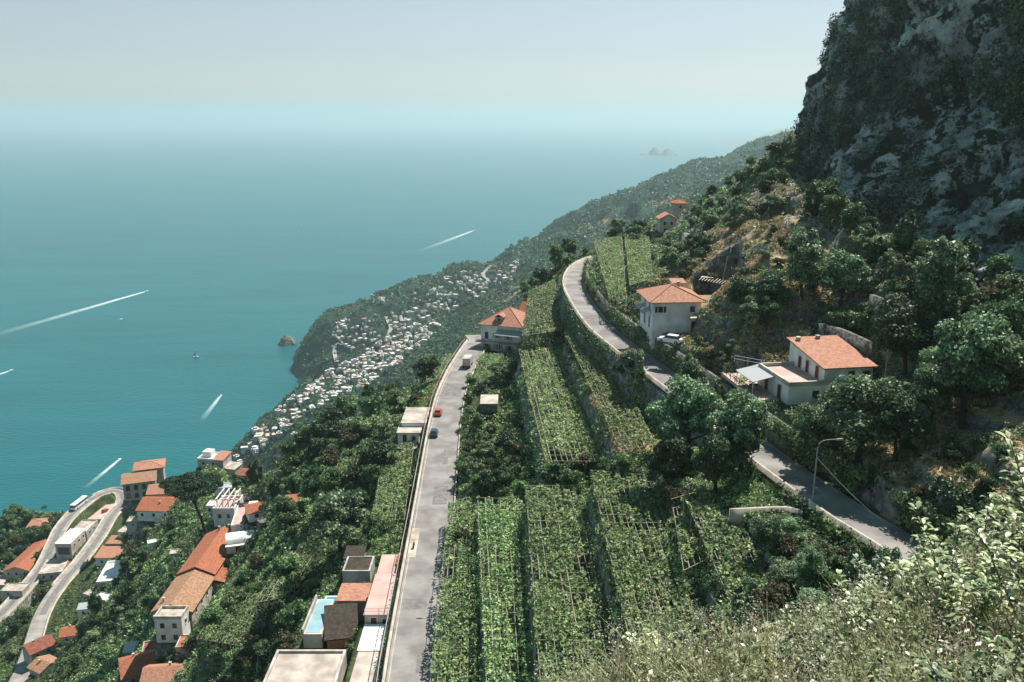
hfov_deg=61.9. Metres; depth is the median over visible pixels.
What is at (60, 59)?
sky
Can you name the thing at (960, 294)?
broadleaf tree
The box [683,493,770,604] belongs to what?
vine pergola
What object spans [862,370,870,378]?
window
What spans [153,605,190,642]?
tower house
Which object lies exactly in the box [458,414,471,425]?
bush
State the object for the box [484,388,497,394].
bush
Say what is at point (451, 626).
bush
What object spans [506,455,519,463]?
bush
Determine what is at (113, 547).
village house
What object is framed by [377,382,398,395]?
broadleaf tree
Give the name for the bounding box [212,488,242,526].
terrace house
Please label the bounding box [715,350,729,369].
bush
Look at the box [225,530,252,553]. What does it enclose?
vaulted house
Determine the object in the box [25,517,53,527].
village house
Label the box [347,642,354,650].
bush
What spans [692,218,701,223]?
bush
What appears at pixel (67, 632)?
village house
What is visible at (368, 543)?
bush
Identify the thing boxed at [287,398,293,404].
town house
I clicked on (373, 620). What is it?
door
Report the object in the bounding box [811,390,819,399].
window
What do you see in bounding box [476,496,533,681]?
vine pergola
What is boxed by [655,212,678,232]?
house
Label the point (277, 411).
town house
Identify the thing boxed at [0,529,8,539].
bush
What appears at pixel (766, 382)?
door
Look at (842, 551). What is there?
bush
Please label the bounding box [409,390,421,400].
bush
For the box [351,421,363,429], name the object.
bush
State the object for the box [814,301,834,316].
bush
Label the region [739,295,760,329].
broadleaf tree
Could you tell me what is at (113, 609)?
bush
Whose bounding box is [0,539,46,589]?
village house
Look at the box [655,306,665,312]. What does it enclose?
window
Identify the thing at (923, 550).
shrub
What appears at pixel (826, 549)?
bush
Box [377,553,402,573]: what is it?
roadside shed
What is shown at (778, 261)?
bush
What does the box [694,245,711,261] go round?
bush
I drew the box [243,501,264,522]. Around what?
village house
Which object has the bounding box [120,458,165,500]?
arcaded villa
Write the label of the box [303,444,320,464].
broadleaf tree
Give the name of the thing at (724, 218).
bush
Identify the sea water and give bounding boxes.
[0,120,798,515]
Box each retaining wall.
[585,255,614,324]
[616,311,797,458]
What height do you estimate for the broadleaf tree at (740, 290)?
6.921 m
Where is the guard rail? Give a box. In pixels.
[376,341,462,681]
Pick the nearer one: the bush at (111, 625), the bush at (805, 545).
the bush at (805, 545)
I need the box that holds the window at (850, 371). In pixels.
[847,370,856,377]
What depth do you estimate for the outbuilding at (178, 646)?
205.16 m
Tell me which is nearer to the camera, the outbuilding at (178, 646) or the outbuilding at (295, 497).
the outbuilding at (178, 646)
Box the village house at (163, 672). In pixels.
[140,661,185,681]
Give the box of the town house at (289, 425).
[286,423,293,431]
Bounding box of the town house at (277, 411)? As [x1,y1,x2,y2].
[275,408,280,416]
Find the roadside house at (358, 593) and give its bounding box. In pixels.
[325,583,372,620]
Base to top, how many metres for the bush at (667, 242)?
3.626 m
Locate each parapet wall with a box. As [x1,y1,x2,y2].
[0,509,70,607]
[2,492,116,620]
[26,487,122,679]
[382,339,467,681]
[441,346,486,678]
[562,256,907,565]
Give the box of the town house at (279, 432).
[276,430,282,437]
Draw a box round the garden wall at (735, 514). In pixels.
[729,506,802,526]
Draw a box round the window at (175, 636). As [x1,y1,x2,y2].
[173,634,178,639]
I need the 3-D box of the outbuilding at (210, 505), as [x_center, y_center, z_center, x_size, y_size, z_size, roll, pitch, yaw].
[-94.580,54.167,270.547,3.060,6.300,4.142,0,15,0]
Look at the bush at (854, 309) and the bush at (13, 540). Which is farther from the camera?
the bush at (13, 540)
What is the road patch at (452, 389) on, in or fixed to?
on the road at (415, 631)
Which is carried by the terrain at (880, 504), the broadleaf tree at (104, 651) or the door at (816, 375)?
the broadleaf tree at (104, 651)
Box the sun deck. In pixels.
[721,364,778,403]
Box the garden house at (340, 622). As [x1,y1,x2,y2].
[324,602,357,648]
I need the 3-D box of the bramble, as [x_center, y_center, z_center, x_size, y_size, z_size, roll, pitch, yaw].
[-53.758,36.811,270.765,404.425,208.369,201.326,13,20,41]
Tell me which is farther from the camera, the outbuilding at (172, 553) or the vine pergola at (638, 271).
the outbuilding at (172, 553)
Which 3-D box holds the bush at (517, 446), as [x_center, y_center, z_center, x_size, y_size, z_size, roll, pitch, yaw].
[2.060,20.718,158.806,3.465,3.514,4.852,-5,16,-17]
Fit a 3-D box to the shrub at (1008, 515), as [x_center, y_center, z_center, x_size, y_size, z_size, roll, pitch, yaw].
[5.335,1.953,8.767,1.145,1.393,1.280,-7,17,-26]
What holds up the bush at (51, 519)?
on the terrain at (880, 504)
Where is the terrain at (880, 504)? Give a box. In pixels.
[0,130,1023,681]
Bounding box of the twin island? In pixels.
[639,147,675,154]
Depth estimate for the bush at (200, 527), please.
261.47 m
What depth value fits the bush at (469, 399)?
204.50 m
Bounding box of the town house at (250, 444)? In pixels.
[248,441,254,449]
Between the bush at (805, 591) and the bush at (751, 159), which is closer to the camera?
the bush at (805, 591)
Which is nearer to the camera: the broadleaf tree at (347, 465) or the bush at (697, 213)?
the broadleaf tree at (347, 465)
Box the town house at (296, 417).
[294,415,299,421]
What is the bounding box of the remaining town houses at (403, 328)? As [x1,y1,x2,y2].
[250,259,517,452]
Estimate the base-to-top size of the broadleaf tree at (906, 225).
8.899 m
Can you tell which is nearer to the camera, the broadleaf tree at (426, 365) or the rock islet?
the broadleaf tree at (426, 365)
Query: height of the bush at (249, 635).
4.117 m
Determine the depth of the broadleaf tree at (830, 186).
159.50 m
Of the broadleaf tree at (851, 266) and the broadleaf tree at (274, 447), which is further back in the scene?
the broadleaf tree at (274, 447)
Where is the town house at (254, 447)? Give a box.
[252,445,258,455]
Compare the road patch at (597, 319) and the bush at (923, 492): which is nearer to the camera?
the bush at (923, 492)
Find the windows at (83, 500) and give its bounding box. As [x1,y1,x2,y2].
[70,497,87,507]
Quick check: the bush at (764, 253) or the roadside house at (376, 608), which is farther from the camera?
the bush at (764, 253)
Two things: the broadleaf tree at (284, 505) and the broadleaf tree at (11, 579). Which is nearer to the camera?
the broadleaf tree at (284, 505)
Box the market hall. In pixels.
[54,520,97,559]
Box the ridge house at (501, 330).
[475,301,525,352]
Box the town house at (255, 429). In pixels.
[251,426,259,434]
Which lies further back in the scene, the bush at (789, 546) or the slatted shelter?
the slatted shelter
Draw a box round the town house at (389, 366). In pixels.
[386,364,393,370]
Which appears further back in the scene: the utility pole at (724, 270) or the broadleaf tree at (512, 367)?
the broadleaf tree at (512, 367)
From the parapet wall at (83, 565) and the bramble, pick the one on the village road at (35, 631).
the parapet wall at (83, 565)
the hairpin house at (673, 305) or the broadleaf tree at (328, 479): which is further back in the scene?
the broadleaf tree at (328, 479)
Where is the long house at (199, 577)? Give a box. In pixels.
[150,526,230,629]
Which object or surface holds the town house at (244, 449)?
on the terrain at (880, 504)
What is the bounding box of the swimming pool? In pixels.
[301,595,334,647]
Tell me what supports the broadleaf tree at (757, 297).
on the terrain at (880, 504)
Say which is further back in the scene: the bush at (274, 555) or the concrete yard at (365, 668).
the bush at (274, 555)
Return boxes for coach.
[70,495,87,509]
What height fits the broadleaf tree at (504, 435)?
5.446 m
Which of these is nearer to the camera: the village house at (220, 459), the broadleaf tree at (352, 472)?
the broadleaf tree at (352, 472)
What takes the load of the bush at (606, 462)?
on the terrain at (880, 504)
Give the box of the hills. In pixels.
[718,128,795,144]
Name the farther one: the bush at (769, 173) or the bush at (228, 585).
the bush at (769, 173)
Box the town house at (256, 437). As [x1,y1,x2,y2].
[254,435,261,442]
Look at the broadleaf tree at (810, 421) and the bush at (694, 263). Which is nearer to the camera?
the broadleaf tree at (810, 421)
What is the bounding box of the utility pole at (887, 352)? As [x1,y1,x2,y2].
[884,349,891,377]
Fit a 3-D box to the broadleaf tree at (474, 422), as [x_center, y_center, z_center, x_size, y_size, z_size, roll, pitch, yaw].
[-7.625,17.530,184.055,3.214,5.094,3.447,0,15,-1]
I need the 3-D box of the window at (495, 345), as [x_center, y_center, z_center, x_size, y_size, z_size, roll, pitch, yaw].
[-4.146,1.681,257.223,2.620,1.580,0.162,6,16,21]
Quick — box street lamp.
[812,438,842,500]
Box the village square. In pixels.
[88,503,117,518]
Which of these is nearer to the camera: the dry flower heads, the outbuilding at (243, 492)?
the dry flower heads
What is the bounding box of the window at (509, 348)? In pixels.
[505,346,512,350]
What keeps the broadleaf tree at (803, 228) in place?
on the terrain at (880, 504)
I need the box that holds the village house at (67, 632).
[58,624,87,645]
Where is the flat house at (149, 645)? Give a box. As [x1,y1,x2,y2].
[142,639,156,651]
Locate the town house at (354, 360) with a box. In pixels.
[351,358,358,364]
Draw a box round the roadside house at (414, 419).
[393,407,429,454]
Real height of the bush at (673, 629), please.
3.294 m
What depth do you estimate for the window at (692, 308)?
155.00 m
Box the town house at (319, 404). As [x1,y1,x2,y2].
[317,402,323,407]
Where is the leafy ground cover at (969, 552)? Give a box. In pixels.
[548,488,1023,681]
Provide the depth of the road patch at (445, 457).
175.14 m
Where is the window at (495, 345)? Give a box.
[494,344,501,348]
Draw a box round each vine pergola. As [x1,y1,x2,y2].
[197,571,267,648]
[255,549,311,615]
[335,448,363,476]
[371,440,413,529]
[424,355,450,383]
[429,493,481,681]
[475,353,504,381]
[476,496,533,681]
[518,343,601,469]
[521,278,561,340]
[524,483,616,681]
[564,331,656,461]
[590,469,706,659]
[593,235,627,310]
[624,234,652,291]
[672,490,722,587]
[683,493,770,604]
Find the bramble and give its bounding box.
[0,130,1005,681]
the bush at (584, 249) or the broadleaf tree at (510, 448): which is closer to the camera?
the broadleaf tree at (510, 448)
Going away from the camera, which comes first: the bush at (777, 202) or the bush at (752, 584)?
the bush at (752, 584)
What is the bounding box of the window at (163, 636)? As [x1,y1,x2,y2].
[161,634,166,639]
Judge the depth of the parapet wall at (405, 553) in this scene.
142.17 m
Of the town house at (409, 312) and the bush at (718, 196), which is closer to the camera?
the bush at (718, 196)
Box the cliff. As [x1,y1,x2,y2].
[797,0,1023,312]
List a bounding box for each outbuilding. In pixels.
[0,583,29,602]
[76,602,89,621]
[83,587,92,597]
[93,592,109,604]
[118,527,126,537]
[126,516,137,534]
[147,538,158,550]
[169,548,179,561]
[175,634,187,653]
[206,500,215,518]
[215,482,231,497]
[222,461,242,475]
[235,490,249,501]
[236,468,256,482]
[256,517,269,535]
[285,494,303,502]
[343,545,366,561]
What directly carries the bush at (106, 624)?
on the terrain at (880, 504)
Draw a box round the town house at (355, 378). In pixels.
[351,375,359,382]
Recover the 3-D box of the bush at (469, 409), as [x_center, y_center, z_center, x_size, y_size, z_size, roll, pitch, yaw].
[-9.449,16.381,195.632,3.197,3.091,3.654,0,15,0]
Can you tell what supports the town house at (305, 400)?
on the terrain at (880, 504)
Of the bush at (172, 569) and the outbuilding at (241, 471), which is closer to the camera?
the bush at (172, 569)
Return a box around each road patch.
[0,490,123,615]
[402,599,426,608]
[407,528,419,556]
[415,652,427,672]
[432,486,447,503]
[441,383,463,395]
[442,449,448,464]
[583,314,607,324]
[642,359,670,375]
[779,474,821,495]
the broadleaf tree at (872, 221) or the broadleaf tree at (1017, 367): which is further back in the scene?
the broadleaf tree at (872, 221)
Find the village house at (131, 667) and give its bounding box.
[118,649,155,681]
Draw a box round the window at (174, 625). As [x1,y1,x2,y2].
[172,623,177,628]
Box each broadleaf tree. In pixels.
[0,509,14,518]
[0,544,7,552]
[0,625,8,638]
[2,551,16,561]
[2,615,21,625]
[4,576,20,584]
[8,619,21,634]
[9,504,25,515]
[13,608,32,622]
[21,508,34,520]
[24,525,41,539]
[32,534,44,541]
[36,521,53,538]
[36,583,47,589]
[60,653,82,671]
[84,614,95,627]
[87,593,103,614]
[94,644,114,659]
[112,590,125,604]
[119,555,131,572]
[119,580,139,594]
[122,532,131,542]
[134,545,150,564]
[137,589,161,611]
[149,597,159,608]
[166,528,178,538]
[196,605,225,628]
[220,589,246,608]
[222,646,247,669]
[232,570,259,590]
[244,581,265,598]
[245,458,264,484]
[266,495,294,516]
[267,476,280,496]
[271,595,297,613]
[272,445,277,452]
[273,555,302,580]
[274,495,298,518]
[277,509,302,531]
[279,439,297,457]
[279,598,308,629]
[280,471,299,493]
[292,477,301,490]
[293,423,313,456]
[300,469,312,481]
[301,475,320,497]
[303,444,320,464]
[309,438,323,446]
[309,465,349,492]
[310,489,370,553]
[311,411,323,438]
[315,420,343,440]
[318,406,351,423]
[324,438,336,449]
[333,395,357,418]
[333,439,344,449]
[341,461,359,476]
[342,449,356,462]
[342,464,365,482]
[344,481,360,491]
[346,488,369,506]
[353,446,369,466]
[357,390,385,428]
[360,439,399,464]
[361,383,374,396]
[361,463,389,489]
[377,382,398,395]
[382,390,404,410]
[395,377,400,385]
[411,355,440,383]
[424,353,442,361]
[455,456,478,476]
[469,412,483,428]
[477,439,496,458]
[477,469,498,493]
[487,458,509,470]
[489,465,518,488]
[491,362,503,371]
[493,366,505,381]
[496,429,520,448]
[497,365,509,384]
[504,439,522,454]
[505,360,517,375]
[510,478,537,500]
[519,281,533,294]
[533,268,551,283]
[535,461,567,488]
[547,242,564,269]
[561,238,579,256]
[561,256,572,264]
[605,226,620,241]
[610,219,625,233]
[622,201,641,222]
[626,223,643,234]
[628,232,640,240]
[630,219,647,233]
[639,434,693,481]
[645,374,726,456]
[665,252,684,267]
[676,254,691,270]
[677,353,708,386]
[682,239,696,256]
[684,233,696,243]
[689,232,715,250]
[691,434,753,493]
[693,285,703,294]
[699,209,717,222]
[705,386,773,471]
[723,275,761,313]
[731,202,745,213]
[732,170,746,181]
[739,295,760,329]
[747,289,765,310]
[749,516,786,558]
[754,162,771,172]
[755,179,776,193]
[756,268,792,309]
[759,295,782,330]
[785,227,828,301]
[786,226,805,240]
[792,400,843,448]
[802,178,846,199]
[803,183,824,217]
[814,248,871,308]
[819,191,853,231]
[821,371,903,464]
[822,305,858,332]
[841,202,864,230]
[846,228,874,256]
[848,201,865,220]
[853,311,877,336]
[855,216,879,233]
[866,383,936,461]
[868,236,884,262]
[871,291,940,378]
[872,298,888,319]
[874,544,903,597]
[876,248,902,276]
[889,255,917,277]
[891,209,917,256]
[903,242,942,260]
[909,361,961,418]
[910,235,976,326]
[916,238,934,251]
[917,310,1017,428]
[931,318,960,350]
[941,260,972,301]
[943,234,981,271]
[960,289,990,310]
[960,305,979,335]
[961,296,1023,364]
[983,252,1014,279]
[991,332,1023,393]
[993,272,1023,288]
[999,284,1023,305]
[1006,293,1023,311]
[1009,292,1023,316]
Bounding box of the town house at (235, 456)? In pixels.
[233,454,239,460]
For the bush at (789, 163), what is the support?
on the terrain at (880, 504)
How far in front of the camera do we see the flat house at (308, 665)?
116.34 m
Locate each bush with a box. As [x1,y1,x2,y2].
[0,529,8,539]
[2,513,17,525]
[2,644,21,659]
[3,533,21,545]
[7,530,19,538]
[7,636,20,644]
[8,519,19,527]
[13,527,21,533]
[13,545,27,554]
[25,606,35,613]
[32,587,49,598]
[33,551,41,558]
[41,511,53,517]
[47,517,56,524]
[75,622,84,632]
[85,628,98,639]
[94,585,108,594]
[94,612,103,623]
[103,620,111,629]
[106,604,118,611]
[108,622,114,628]
[109,607,117,615]
[110,577,120,585]
[115,606,124,611]
[124,595,131,602]
[125,572,134,579]
[126,544,138,556]
[126,610,136,617]
[142,527,152,532]
[160,550,169,559]
[164,519,175,528]
[168,567,176,571]
[168,571,176,578]
[173,540,181,547]
[178,511,187,519]
[188,628,200,637]
[195,522,206,530]
[223,583,238,593]
[227,474,245,487]
[227,605,250,623]
[231,651,256,668]
[243,624,269,642]
[248,555,262,569]
[252,639,271,656]
[259,633,272,644]
[269,553,277,560]
[271,612,285,635]
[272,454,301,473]
[278,630,300,648]
[279,484,287,493]
[283,525,300,538]
[294,501,305,513]
[299,484,308,493]
[301,567,311,576]
[308,456,323,473]
[317,447,341,466]
[337,426,365,446]
[338,416,361,428]
[345,634,355,648]
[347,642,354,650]
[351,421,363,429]
[361,538,377,551]
[365,550,374,555]
[368,411,401,437]
[382,390,401,395]
[396,395,415,408]
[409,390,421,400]
[436,640,463,664]
[439,596,470,618]
[443,619,469,641]
[445,542,469,557]
[446,527,471,545]
[453,458,464,464]
[457,451,469,458]
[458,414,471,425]
[462,394,472,403]
[462,439,476,452]
[463,432,478,443]
[464,373,478,384]
[464,405,476,415]
[468,450,482,459]
[469,474,482,489]
[470,458,484,475]
[472,382,489,392]
[476,431,487,440]
[478,457,492,469]
[480,375,496,385]
[483,423,497,437]
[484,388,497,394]
[490,438,499,456]
[495,485,511,497]
[503,384,518,398]
[505,409,516,424]
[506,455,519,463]
[511,462,527,478]
[512,442,530,457]
[516,471,530,482]
[522,290,527,301]
[523,444,534,460]
[524,460,534,474]
[528,277,539,283]
[549,446,563,457]
[556,468,584,492]
[559,450,571,460]
[571,451,592,471]
[580,247,590,254]
[588,459,603,471]
[598,456,613,473]
[604,465,616,481]
[611,455,635,471]
[615,365,623,375]
[620,354,629,369]
[621,474,637,490]
[624,359,633,367]
[633,370,645,377]
[635,464,653,477]
[641,230,652,238]
[655,482,688,504]
[659,627,686,654]
[660,239,671,246]
[660,246,680,255]
[672,242,682,248]
[675,269,691,278]
[678,245,683,252]
[679,267,694,273]
[687,216,695,224]
[688,205,697,213]
[688,604,722,648]
[690,259,699,267]
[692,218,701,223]
[693,210,703,217]
[693,332,703,346]
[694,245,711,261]
[695,347,705,358]
[697,206,706,210]
[699,194,708,200]
[699,269,717,287]
[702,341,711,346]
[703,348,719,359]
[705,198,714,206]
[705,214,719,223]
[706,184,717,193]
[713,194,729,204]
[714,340,730,356]
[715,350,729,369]
[718,215,729,222]
[719,198,726,203]
[724,176,734,185]
[725,216,740,227]
[725,339,736,355]
[727,207,737,215]
[729,186,741,195]
[730,524,749,542]
[730,574,760,615]
[733,315,745,332]
[734,602,770,623]
[735,204,758,219]
[735,267,749,273]
[739,553,755,566]
[744,166,753,177]
[744,587,786,611]
[745,155,758,164]
[745,609,768,633]
[749,175,757,181]
[751,202,768,214]
[754,608,801,638]
[758,167,777,180]
[758,249,772,258]
[764,193,777,200]
[765,142,783,154]
[765,562,796,590]
[767,197,787,211]
[768,577,791,601]
[769,223,780,231]
[771,257,786,265]
[773,168,791,183]
[773,556,791,568]
[775,157,788,168]
[775,236,785,245]
[775,512,789,525]
[777,534,798,556]
[780,516,807,541]
[783,158,798,171]
[789,151,800,159]
[790,546,819,566]
[792,551,829,592]
[793,591,824,614]
[797,587,826,605]
[798,541,826,557]
[806,540,833,555]
[812,313,830,326]
[813,562,846,590]
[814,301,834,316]
[826,554,847,573]
[835,541,859,555]
[838,577,853,590]
[843,241,855,254]
[843,308,861,328]
[844,544,868,584]
[851,222,878,237]
[852,301,868,317]
[856,276,881,296]
[858,560,884,574]
[862,232,897,254]
[884,276,910,292]
[896,230,918,252]
[897,435,917,451]
[899,379,912,389]
[903,282,918,298]
[907,257,921,267]
[908,484,929,497]
[940,435,969,460]
[959,462,980,478]
[969,435,987,448]
[973,475,1001,494]
[978,279,1022,302]
[990,442,1014,458]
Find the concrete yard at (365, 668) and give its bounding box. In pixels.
[350,652,383,681]
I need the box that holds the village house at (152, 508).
[135,496,176,521]
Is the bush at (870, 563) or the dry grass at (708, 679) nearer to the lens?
the dry grass at (708, 679)
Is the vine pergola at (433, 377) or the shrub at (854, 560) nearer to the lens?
the shrub at (854, 560)
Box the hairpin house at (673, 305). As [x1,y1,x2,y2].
[635,278,710,348]
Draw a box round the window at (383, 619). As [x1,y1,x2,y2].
[382,618,388,623]
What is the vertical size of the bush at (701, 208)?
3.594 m
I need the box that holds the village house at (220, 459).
[197,448,231,467]
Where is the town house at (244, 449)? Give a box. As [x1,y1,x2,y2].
[241,446,247,453]
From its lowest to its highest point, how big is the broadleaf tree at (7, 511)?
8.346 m
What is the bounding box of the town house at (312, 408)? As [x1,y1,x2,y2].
[309,406,315,412]
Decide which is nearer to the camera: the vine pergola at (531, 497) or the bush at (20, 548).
the vine pergola at (531, 497)
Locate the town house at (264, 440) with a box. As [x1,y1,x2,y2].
[260,438,268,448]
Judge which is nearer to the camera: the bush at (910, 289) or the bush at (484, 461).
the bush at (910, 289)
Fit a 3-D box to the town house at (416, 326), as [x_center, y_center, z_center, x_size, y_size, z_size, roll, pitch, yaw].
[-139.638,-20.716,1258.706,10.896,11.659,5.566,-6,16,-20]
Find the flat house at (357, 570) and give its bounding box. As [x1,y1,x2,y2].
[342,556,374,582]
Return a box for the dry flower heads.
[528,489,1023,681]
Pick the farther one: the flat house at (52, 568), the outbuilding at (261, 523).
the flat house at (52, 568)
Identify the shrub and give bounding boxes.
[621,628,682,668]
[684,637,733,664]
[754,604,817,662]
[772,623,857,681]
[803,603,843,640]
[822,569,902,652]
[846,553,909,609]
[885,500,1023,651]
[885,532,977,619]
[914,630,1023,681]
[958,430,1023,657]
[960,449,1023,584]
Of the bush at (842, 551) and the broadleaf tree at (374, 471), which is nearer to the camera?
the bush at (842, 551)
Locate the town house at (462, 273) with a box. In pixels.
[460,270,466,276]
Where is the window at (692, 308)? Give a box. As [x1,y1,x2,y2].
[689,306,695,312]
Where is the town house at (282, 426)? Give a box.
[280,423,286,430]
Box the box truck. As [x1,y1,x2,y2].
[462,355,472,367]
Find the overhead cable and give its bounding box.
[817,457,885,523]
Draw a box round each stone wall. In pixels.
[816,323,871,359]
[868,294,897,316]
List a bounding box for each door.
[57,548,69,554]
[370,617,377,623]
[402,435,406,442]
[484,331,488,338]
[690,321,695,331]
[764,378,768,390]
[776,383,781,399]
[797,355,801,368]
[805,359,809,372]
[814,365,818,378]
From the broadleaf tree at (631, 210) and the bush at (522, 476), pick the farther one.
the broadleaf tree at (631, 210)
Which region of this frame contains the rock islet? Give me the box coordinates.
[278,335,296,346]
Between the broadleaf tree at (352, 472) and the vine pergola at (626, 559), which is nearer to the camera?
the vine pergola at (626, 559)
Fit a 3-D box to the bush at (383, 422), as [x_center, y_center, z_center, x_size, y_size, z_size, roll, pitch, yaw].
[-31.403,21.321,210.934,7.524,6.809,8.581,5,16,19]
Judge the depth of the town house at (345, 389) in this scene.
965.71 m
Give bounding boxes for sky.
[0,0,845,119]
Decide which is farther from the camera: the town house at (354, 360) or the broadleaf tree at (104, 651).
the town house at (354, 360)
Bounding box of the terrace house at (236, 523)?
[231,501,259,531]
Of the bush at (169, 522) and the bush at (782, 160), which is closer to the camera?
the bush at (782, 160)
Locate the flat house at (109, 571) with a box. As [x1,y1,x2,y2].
[96,560,119,586]
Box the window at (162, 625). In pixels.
[159,623,164,628]
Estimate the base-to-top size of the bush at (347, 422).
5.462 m
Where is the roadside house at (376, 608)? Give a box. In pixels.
[357,574,398,650]
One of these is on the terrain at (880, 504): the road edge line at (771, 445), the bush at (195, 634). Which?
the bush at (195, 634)
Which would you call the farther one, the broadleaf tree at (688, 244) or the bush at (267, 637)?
the broadleaf tree at (688, 244)
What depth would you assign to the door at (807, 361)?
122.17 m
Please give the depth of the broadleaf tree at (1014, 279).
118.55 m
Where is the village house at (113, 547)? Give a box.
[94,535,127,565]
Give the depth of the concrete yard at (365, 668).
114.10 m
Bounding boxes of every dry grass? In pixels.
[421,183,1023,521]
[542,506,1023,681]
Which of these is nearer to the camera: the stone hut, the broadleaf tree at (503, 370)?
the stone hut
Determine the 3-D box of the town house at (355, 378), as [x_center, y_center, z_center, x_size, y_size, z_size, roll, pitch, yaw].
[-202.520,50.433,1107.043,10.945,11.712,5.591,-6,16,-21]
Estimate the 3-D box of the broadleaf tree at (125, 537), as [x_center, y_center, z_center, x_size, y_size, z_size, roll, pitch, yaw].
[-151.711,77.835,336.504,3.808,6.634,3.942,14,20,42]
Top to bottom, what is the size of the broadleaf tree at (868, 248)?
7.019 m
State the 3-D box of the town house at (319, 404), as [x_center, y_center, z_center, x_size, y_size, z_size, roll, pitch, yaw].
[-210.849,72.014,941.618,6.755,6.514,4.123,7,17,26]
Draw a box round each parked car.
[430,428,437,436]
[434,408,441,415]
[657,333,682,344]
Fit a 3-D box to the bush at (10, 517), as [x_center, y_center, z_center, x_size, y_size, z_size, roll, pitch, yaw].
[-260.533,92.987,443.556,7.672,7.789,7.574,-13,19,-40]
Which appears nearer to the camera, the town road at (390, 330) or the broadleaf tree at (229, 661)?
the broadleaf tree at (229, 661)
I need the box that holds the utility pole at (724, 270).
[721,256,727,284]
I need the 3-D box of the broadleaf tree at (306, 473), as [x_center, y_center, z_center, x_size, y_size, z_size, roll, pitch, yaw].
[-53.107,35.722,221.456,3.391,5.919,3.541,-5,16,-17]
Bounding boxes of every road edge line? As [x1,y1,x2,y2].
[388,339,469,681]
[583,278,927,545]
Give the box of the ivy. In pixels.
[375,249,977,681]
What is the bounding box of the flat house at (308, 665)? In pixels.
[263,649,346,681]
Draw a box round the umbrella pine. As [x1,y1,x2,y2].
[158,471,223,534]
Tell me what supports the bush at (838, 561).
on the terrain at (880, 504)
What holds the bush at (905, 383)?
on the terrain at (880, 504)
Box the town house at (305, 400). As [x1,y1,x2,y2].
[302,397,309,403]
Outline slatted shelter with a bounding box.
[698,276,725,292]
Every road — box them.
[0,489,122,681]
[330,336,343,367]
[384,316,394,342]
[386,335,484,681]
[481,265,491,288]
[564,259,949,569]
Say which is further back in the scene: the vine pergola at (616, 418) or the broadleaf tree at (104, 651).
the broadleaf tree at (104, 651)
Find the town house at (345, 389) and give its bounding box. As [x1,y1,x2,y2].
[343,387,351,392]
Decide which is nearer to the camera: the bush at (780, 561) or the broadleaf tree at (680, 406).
the bush at (780, 561)
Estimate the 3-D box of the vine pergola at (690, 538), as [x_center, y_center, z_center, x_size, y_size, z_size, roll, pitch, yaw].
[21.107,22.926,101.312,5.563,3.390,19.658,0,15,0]
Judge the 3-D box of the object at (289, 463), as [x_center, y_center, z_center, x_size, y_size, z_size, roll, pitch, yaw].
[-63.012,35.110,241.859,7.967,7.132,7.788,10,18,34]
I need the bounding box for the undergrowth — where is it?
[0,133,1023,681]
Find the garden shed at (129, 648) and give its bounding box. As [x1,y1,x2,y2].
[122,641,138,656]
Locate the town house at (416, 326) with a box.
[413,323,420,331]
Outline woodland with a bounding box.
[0,130,790,574]
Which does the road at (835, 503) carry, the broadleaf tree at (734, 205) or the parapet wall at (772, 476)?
the parapet wall at (772, 476)
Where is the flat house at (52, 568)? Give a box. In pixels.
[38,558,71,580]
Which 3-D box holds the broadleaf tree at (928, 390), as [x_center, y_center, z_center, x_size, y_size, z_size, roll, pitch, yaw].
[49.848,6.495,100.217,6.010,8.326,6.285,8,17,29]
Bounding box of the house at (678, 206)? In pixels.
[669,199,688,218]
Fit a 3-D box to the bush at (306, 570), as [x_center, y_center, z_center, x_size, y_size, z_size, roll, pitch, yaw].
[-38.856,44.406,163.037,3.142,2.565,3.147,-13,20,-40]
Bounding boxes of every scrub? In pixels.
[0,127,1023,681]
[0,142,1023,681]
[767,0,1023,314]
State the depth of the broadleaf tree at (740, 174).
233.39 m
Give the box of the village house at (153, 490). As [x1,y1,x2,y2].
[146,484,171,495]
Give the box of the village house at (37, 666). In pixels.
[26,654,56,676]
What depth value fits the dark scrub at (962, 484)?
153.57 m
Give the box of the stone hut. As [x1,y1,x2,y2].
[480,395,497,412]
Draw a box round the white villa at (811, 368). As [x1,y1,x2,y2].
[734,335,877,404]
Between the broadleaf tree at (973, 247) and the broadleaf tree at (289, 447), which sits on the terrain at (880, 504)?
the broadleaf tree at (289, 447)
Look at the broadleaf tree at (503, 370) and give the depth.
207.40 m
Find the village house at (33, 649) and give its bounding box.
[20,634,56,664]
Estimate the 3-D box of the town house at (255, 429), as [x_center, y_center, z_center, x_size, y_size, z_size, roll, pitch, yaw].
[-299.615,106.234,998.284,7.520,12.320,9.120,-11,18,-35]
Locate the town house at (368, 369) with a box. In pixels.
[364,367,371,373]
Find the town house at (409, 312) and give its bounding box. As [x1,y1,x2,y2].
[406,310,412,316]
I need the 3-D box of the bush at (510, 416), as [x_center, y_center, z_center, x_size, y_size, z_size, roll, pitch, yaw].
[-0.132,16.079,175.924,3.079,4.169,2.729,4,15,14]
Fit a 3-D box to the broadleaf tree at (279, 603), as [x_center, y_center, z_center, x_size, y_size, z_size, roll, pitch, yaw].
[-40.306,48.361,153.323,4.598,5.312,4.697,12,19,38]
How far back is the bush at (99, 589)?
298.74 m
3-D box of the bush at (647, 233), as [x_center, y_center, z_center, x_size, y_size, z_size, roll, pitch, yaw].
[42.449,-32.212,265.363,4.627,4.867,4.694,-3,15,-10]
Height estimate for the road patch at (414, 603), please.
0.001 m
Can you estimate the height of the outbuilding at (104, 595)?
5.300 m

